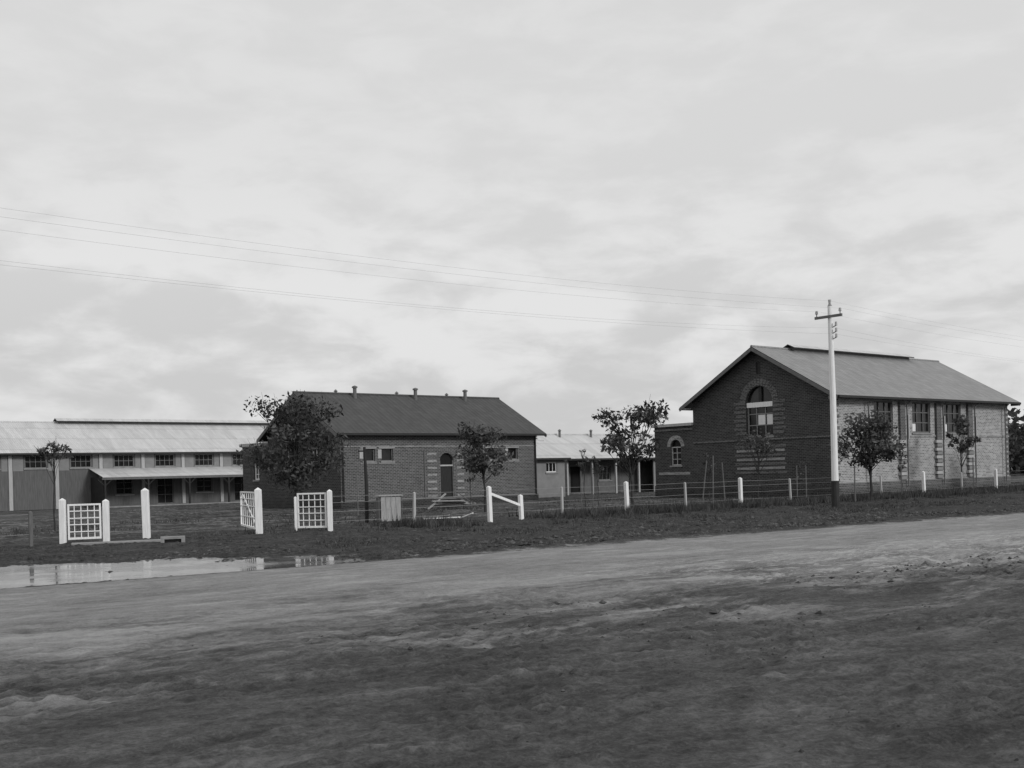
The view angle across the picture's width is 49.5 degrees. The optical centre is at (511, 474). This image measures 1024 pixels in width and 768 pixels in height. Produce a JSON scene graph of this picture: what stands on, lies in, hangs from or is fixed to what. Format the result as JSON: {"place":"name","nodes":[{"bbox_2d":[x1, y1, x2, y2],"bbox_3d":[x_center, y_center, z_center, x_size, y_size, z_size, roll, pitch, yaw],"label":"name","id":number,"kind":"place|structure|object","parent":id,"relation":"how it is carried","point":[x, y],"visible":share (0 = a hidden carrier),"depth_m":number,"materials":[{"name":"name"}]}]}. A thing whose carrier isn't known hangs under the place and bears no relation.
{"place":"outdoors","nodes":[
{"label":"outdoors","id":0,"kind":"place"},
{"bbox_2d":[0,467,1023,767],"bbox_3d":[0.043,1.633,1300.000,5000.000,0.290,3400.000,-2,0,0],"label":"ground","id":1,"kind":"structure","parent":0,"point":[386,699],"depth_m":8.93,"materials":[{"name":"grey soil"}]},
{"bbox_2d":[4,511,32,546],"bbox_3d":[-16.003,1.619,28.388,7.135,1.100,0.123,-1,0,-39],"label":"wire fence","id":2,"kind":"object","parent":1,"relation":"on","point":[30,521],"visible":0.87,"depth_m":30.56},
{"bbox_2d":[31,440,73,530],"bbox_3d":[-16.727,0.366,40.558,1.377,3.548,1.123,-1,0,16],"label":"street tree","id":3,"kind":"object","parent":1,"relation":"on","point":[44,451],"visible":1,"depth_m":40.46,"materials":[{"name":"black plant"}]},
{"bbox_2d":[58,498,66,543],"bbox_3d":[-12.586,1.369,31.100,0.166,1.423,0.161,-2,0,-6],"label":"gate post","id":4,"kind":"object","parent":1,"relation":"on","point":[62,523],"visible":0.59,"depth_m":31.02,"materials":[{"name":"white paint"}]},
{"bbox_2d":[67,503,101,539],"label":"lattice gate","id":5,"kind":"structure","parent":4,"relation":"attached to","point":[81,524],"depth_m":31.28,"materials":[{"name":"white paint"}]},
{"bbox_2d":[102,499,109,540],"bbox_3d":[-11.516,1.371,31.500,0.165,1.363,0.160,-2,0,-6],"label":"gate post","id":6,"kind":"object","parent":1,"relation":"on","point":[106,519],"visible":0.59,"depth_m":31.42,"materials":[{"name":"white paint"}]},
{"bbox_2d":[71,539,159,544],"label":"culvert kerb","id":7,"kind":"structure","parent":1,"relation":"on","point":[128,541],"depth_m":30.45,"materials":[{"name":"concrete"}]},
{"bbox_2d":[0,453,241,510],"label":"walls","id":8,"kind":"structure","parent":1,"relation":"on","point":[32,489],"depth_m":80.47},
{"bbox_2d":[0,454,243,503],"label":"windows","id":9,"kind":"structure","parent":8,"relation":"attached to","point":[165,493],"depth_m":84.62,"materials":[{"name":"black glass"}]},
{"bbox_2d":[1,453,243,510],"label":"trim","id":10,"kind":"structure","parent":8,"relation":"attached to","point":[98,489],"depth_m":81.54,"materials":[{"name":"paint"}]},
{"bbox_2d":[0,418,270,477],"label":"roof","id":11,"kind":"structure","parent":8,"relation":"on","point":[118,436],"depth_m":85.00,"materials":[{"name":"metal"}]},
{"bbox_2d":[141,488,150,537],"bbox_3d":[-10.981,1.216,33.300,0.222,1.643,0.202,-2,0,-6],"label":"gate post","id":12,"kind":"object","parent":1,"relation":"on","point":[145,508],"visible":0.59,"depth_m":33.20,"materials":[{"name":"white paint"}]},
{"bbox_2d":[160,536,184,542],"bbox_3d":[-9.256,1.803,30.300,0.640,0.240,0.500,-2,0,-17],"label":"storm drain","id":13,"kind":"object","parent":1,"relation":"on","point":[164,539],"visible":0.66,"depth_m":30.10,"materials":[{"name":"concrete"}]},
{"bbox_2d":[0,552,427,588],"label":"puddle","id":14,"kind":"object","parent":1,"relation":"on","point":[14,576],"visible":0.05,"depth_m":21.69,"materials":[{"name":"grey liquid"}]},
{"bbox_2d":[254,488,262,533],"bbox_3d":[-7.778,1.173,34.100,0.216,1.563,0.202,-2,0,-6],"label":"gate post","id":15,"kind":"object","parent":1,"relation":"on","point":[258,510],"visible":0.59,"depth_m":34.00,"materials":[{"name":"white paint"}]},
{"bbox_2d":[240,491,255,528],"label":"lattice gate","id":16,"kind":"structure","parent":15,"relation":"attached to","point":[242,496],"depth_m":36.17,"materials":[{"name":"white paint"}]},
{"bbox_2d":[232,390,350,497],"bbox_3d":[-9.922,-0.938,50.070,4.336,5.798,4.156,-2,0,-42],"label":"street tree","id":17,"kind":"object","parent":1,"relation":"on","point":[296,468],"visible":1,"depth_m":49.70,"materials":[{"name":"black plant"}]},
{"bbox_2d":[294,497,296,529],"bbox_3d":[-6.799,1.307,34.900,0.081,1.243,0.080,-2,0,-6],"label":"gate post","id":18,"kind":"object","parent":1,"relation":"on","point":[295,509],"visible":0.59,"depth_m":34.86,"materials":[{"name":"white paint"}]},
{"bbox_2d":[297,492,326,527],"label":"lattice gate","id":19,"kind":"structure","parent":18,"relation":"attached to","point":[309,513],"depth_m":34.79,"materials":[{"name":"white paint"}]},
{"bbox_2d":[327,489,332,530],"bbox_3d":[-5.690,1.178,34.700,0.163,1.443,0.160,-2,0,-6],"label":"gate post","id":20,"kind":"object","parent":1,"relation":"on","point":[329,511],"visible":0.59,"depth_m":34.62,"materials":[{"name":"white paint"}]},
{"bbox_2d":[356,475,358,515],"bbox_3d":[-6.678,0.925,48.000,0.052,1.900,0.060,-2,0,0],"label":"tree stake","id":21,"kind":"object","parent":1,"relation":"on","point":[357,496],"visible":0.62,"depth_m":47.98,"materials":[{"name":"grey wood"}]},
{"bbox_2d":[358,447,372,522],"bbox_3d":[-5.265,0.463,40.200,0.550,2.952,0.150,-2,0,0],"label":"timber post","id":22,"kind":"object","parent":1,"relation":"on","point":[364,450],"visible":0.81,"depth_m":40.15,"materials":[{"name":"grey wood"}]},
{"bbox_2d":[242,402,535,507],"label":"walls","id":23,"kind":"structure","parent":1,"relation":"on","point":[403,475],"depth_m":63.27,"materials":[{"name":"brick"}]},
{"bbox_2d":[253,448,518,497],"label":"windows and door","id":24,"kind":"structure","parent":23,"relation":"attached to","point":[446,476],"depth_m":64.61,"materials":[{"name":"black glass"}]},
{"bbox_2d":[239,432,538,508],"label":"trim","id":25,"kind":"structure","parent":23,"relation":"attached to","point":[405,502],"depth_m":63.86,"materials":[{"name":"brick"}]},
{"bbox_2d":[256,386,546,442],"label":"roof","id":26,"kind":"structure","parent":23,"relation":"on","point":[396,413],"depth_m":65.53,"materials":[{"name":"metal"}]},
{"bbox_2d":[375,495,402,522],"bbox_3d":[-4.404,1.221,39.830,0.900,0.990,0.610,-2,0,-20],"label":"wooden crate","id":27,"kind":"object","parent":1,"relation":"on","point":[394,507],"visible":0.78,"depth_m":39.58,"materials":[{"name":"grey wood"}]},
{"bbox_2d":[424,513,472,518],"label":"timber planks","id":28,"kind":"object","parent":1,"relation":"on","point":[452,517],"visible":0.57,"depth_m":40.00,"materials":[{"name":"grey wood"}]},
{"bbox_2d":[427,493,479,509],"bbox_3d":[-2.959,1.293,54.958,2.661,0.771,0.838,-2,0,-17],"label":"timber pile","id":29,"kind":"object","parent":1,"relation":"on","point":[457,502],"visible":0.98,"depth_m":54.94,"materials":[{"name":"grey wood"}]},
{"bbox_2d":[464,466,475,509],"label":"sapling","id":30,"kind":"object","parent":1,"relation":"on","point":[470,479],"visible":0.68,"depth_m":52.00,"materials":[{"name":"black plant"}]},
{"bbox_2d":[453,421,514,511],"bbox_3d":[-1.406,-0.319,48.020,2.815,4.115,2.606,-1,0,11],"label":"street tree","id":31,"kind":"object","parent":1,"relation":"on","point":[477,438],"visible":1,"depth_m":47.58,"materials":[{"name":"black plant"}]},
{"bbox_2d":[0,481,1023,560],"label":"grass","id":32,"kind":"structure","parent":1,"relation":"on","point":[639,510],"depth_m":42.27,"materials":[{"name":"plant"}]},
{"bbox_2d":[19,498,1023,767],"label":"mud clods","id":33,"kind":"object","parent":1,"relation":"on","point":[601,536],"visible":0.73,"depth_m":27.27,"materials":[{"name":"grey soil"}]},
{"bbox_2d":[536,439,570,497],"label":"outbuilding","id":34,"kind":"structure","parent":1,"relation":"on","point":[550,459],"depth_m":76.37,"materials":[{"name":"grey"}]},
{"bbox_2d":[545,462,558,473],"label":"windows","id":35,"kind":"structure","parent":34,"relation":"in","point":[550,466],"depth_m":76.39,"materials":[{"name":"white glass"}]},
{"bbox_2d":[580,471,581,506],"bbox_3d":[3.220,0.716,51.600,0.052,1.800,0.060,-2,0,0],"label":"tree stake","id":36,"kind":"object","parent":1,"relation":"on","point":[581,487],"visible":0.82,"depth_m":51.58,"materials":[{"name":"grey wood"}]},
{"bbox_2d":[576,449,589,506],"bbox_3d":[3.383,0.197,52.050,0.597,2.832,0.598,-1,0,-16],"label":"sapling","id":37,"kind":"object","parent":1,"relation":"on","point":[586,457],"visible":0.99,"depth_m":51.97,"materials":[{"name":"black plant"}]},
{"bbox_2d":[591,465,593,506],"bbox_3d":[3.766,0.552,51.900,0.052,2.100,0.060,-2,0,0],"label":"tree stake","id":38,"kind":"object","parent":1,"relation":"on","point":[592,487],"visible":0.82,"depth_m":51.88,"materials":[{"name":"grey wood"}]},
{"bbox_2d":[536,429,655,494],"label":"outbuilding","id":39,"kind":"structure","parent":1,"relation":"on","point":[612,477],"depth_m":85.32,"materials":[{"name":"paint"}]},
{"bbox_2d":[570,465,628,492],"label":"windows","id":40,"kind":"structure","parent":39,"relation":"in","point":[604,475],"depth_m":85.93,"materials":[{"name":"black glass"}]},
{"bbox_2d":[591,456,603,505],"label":"sapling","id":41,"kind":"object","parent":1,"relation":"on","point":[596,469],"visible":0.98,"depth_m":53.97,"materials":[{"name":"black plant"}]},
{"bbox_2d":[591,394,669,505],"bbox_3d":[4.918,-0.819,44.969,2.997,4.793,3.218,-1,0,21],"label":"street tree","id":42,"kind":"object","parent":1,"relation":"on","point":[648,416],"visible":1,"depth_m":44.72,"materials":[{"name":"black plant"}]},
{"bbox_2d":[333,469,1023,522],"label":"wire fence","id":43,"kind":"object","parent":1,"relation":"on","point":[490,494],"visible":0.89,"depth_m":42.26,"materials":[{"name":"white paint"}]},
{"bbox_2d":[702,460,706,500],"bbox_3d":[8.138,0.439,47.000,0.299,2.103,0.060,-2,0,0],"label":"tree stake","id":44,"kind":"object","parent":1,"relation":"on","point":[704,481],"visible":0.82,"depth_m":46.98,"materials":[{"name":"grey wood"}]},
{"bbox_2d":[702,452,716,503],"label":"sapling","id":45,"kind":"object","parent":1,"relation":"on","point":[709,468],"visible":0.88,"depth_m":49.99,"materials":[{"name":"black plant"}]},
{"bbox_2d":[712,456,713,502],"bbox_3d":[8.585,0.326,47.400,0.099,2.300,0.060,-2,0,0],"label":"tree stake","id":46,"kind":"object","parent":1,"relation":"on","point":[713,478],"visible":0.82,"depth_m":47.38,"materials":[{"name":"grey wood"}]},
{"bbox_2d":[721,463,725,502],"bbox_3d":[8.967,0.466,47.000,0.149,2.001,0.060,-2,0,0],"label":"tree stake","id":47,"kind":"object","parent":1,"relation":"on","point":[723,481],"visible":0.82,"depth_m":46.98,"materials":[{"name":"grey wood"}]},
{"bbox_2d":[734,424,779,497],"bbox_3d":[11.121,-0.454,50.190,2.014,3.734,2.553,-2,0,10],"label":"street tree","id":48,"kind":"object","parent":1,"relation":"on","point":[766,448],"visible":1,"depth_m":49.99,"materials":[{"name":"black plant"}]},
{"bbox_2d":[796,465,797,493],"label":"tree stake","id":49,"kind":"object","parent":1,"relation":"on","point":[796,480],"visible":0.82,"depth_m":54.58,"materials":[{"name":"grey wood"}]},
{"bbox_2d":[793,460,803,496],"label":"sapling","id":50,"kind":"object","parent":1,"relation":"on","point":[798,475],"visible":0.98,"depth_m":54.98,"materials":[{"name":"black plant"}]},
{"bbox_2d":[805,465,806,495],"bbox_3d":[14.516,0.420,54.800,0.052,1.800,0.060,-2,0,0],"label":"tree stake","id":51,"kind":"object","parent":1,"relation":"on","point":[805,480],"visible":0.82,"depth_m":54.78,"materials":[{"name":"grey wood"}]},
{"bbox_2d":[814,300,841,507],"bbox_3d":[12.212,-2.546,42.303,0.351,8.250,1.200,-2,0,-40],"label":"power pole","id":52,"kind":"object","parent":1,"relation":"on","point":[835,496],"visible":0.96,"depth_m":42.20,"materials":[{"name":"white paint"}]},
{"bbox_2d":[0,208,1021,361],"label":"overhead wire","id":53,"kind":"object","parent":52,"relation":"attached to","point":[450,283],"visible":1,"depth_m":29.95,"materials":[{"name":"grey metal"}]},
{"bbox_2d":[654,352,1008,485],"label":"walls","id":54,"kind":"structure","parent":1,"relation":"on","point":[806,406],"depth_m":61.87,"materials":[{"name":"brick"}]},
{"bbox_2d":[670,362,959,466],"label":"windows","id":55,"kind":"structure","parent":54,"relation":"attached to","point":[760,409],"depth_m":61.37,"materials":[{"name":"grey glass"}]},
{"bbox_2d":[651,378,1010,497],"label":"trim","id":56,"kind":"structure","parent":54,"relation":"attached to","point":[751,490],"depth_m":61.68,"materials":[{"name":"brick"}]},
{"bbox_2d":[679,344,1020,410],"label":"roof","id":57,"kind":"structure","parent":54,"relation":"on","point":[870,374],"depth_m":63.26,"materials":[{"name":"metal"}]},
{"bbox_2d":[854,466,855,501],"bbox_3d":[15.317,0.449,49.600,0.052,1.700,0.060,-2,0,0],"label":"tree stake","id":58,"kind":"object","parent":1,"relation":"on","point":[854,485],"visible":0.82,"depth_m":49.58,"materials":[{"name":"grey wood"}]},
{"bbox_2d":[827,409,905,500],"bbox_3d":[16.039,-0.823,50.226,2.885,4.224,3.203,-1,0,-43],"label":"street tree","id":59,"kind":"object","parent":1,"relation":"on","point":[884,448],"visible":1,"depth_m":49.57,"materials":[{"name":"black plant"}]},
{"bbox_2d":[900,465,901,494],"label":"tree stake","id":60,"kind":"object","parent":1,"relation":"on","point":[901,477],"visible":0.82,"depth_m":54.48,"materials":[{"name":"grey wood"}]},
{"bbox_2d":[897,452,907,490],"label":"sapling","id":61,"kind":"object","parent":1,"relation":"on","point":[904,462],"visible":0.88,"depth_m":54.94,"materials":[{"name":"black plant"}]},
{"bbox_2d":[945,412,980,471],"bbox_3d":[24.424,-1.199,59.935,1.795,4.521,1.522,-1,0,36],"label":"street tree","id":62,"kind":"object","parent":1,"relation":"on","point":[962,424],"visible":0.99,"depth_m":59.73,"materials":[{"name":"black plant"}]},
{"bbox_2d":[972,458,973,487],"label":"tree stake","id":63,"kind":"object","parent":1,"relation":"on","point":[973,471],"visible":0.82,"depth_m":59.68,"materials":[{"name":"grey wood"}]},
{"bbox_2d":[1007,407,1023,474],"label":"distant trees","id":64,"kind":"object","parent":1,"relation":"on","point":[1016,461],"visible":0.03,"depth_m":127.78,"materials":[{"name":"black plant"}]},
{"bbox_2d":[1007,423,1023,460],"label":"street tree","id":65,"kind":"object","parent":1,"relation":"on","point":[1020,448],"visible":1,"depth_m":61.93,"materials":[{"name":"black plant"}]},
{"bbox_2d":[0,513,1023,666],"bbox_3d":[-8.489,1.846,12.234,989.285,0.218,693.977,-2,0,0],"label":"dirt road","id":66,"kind":"structure","parent":0,"point":[42,623],"depth_m":16.26,"materials":[{"name":"grey soil"}]},
{"bbox_2d":[0,0,1023,433],"label":"sky","id":67,"kind":"structure","parent":0,"point":[861,154],"materials":[{"name":"white"}]}
]}

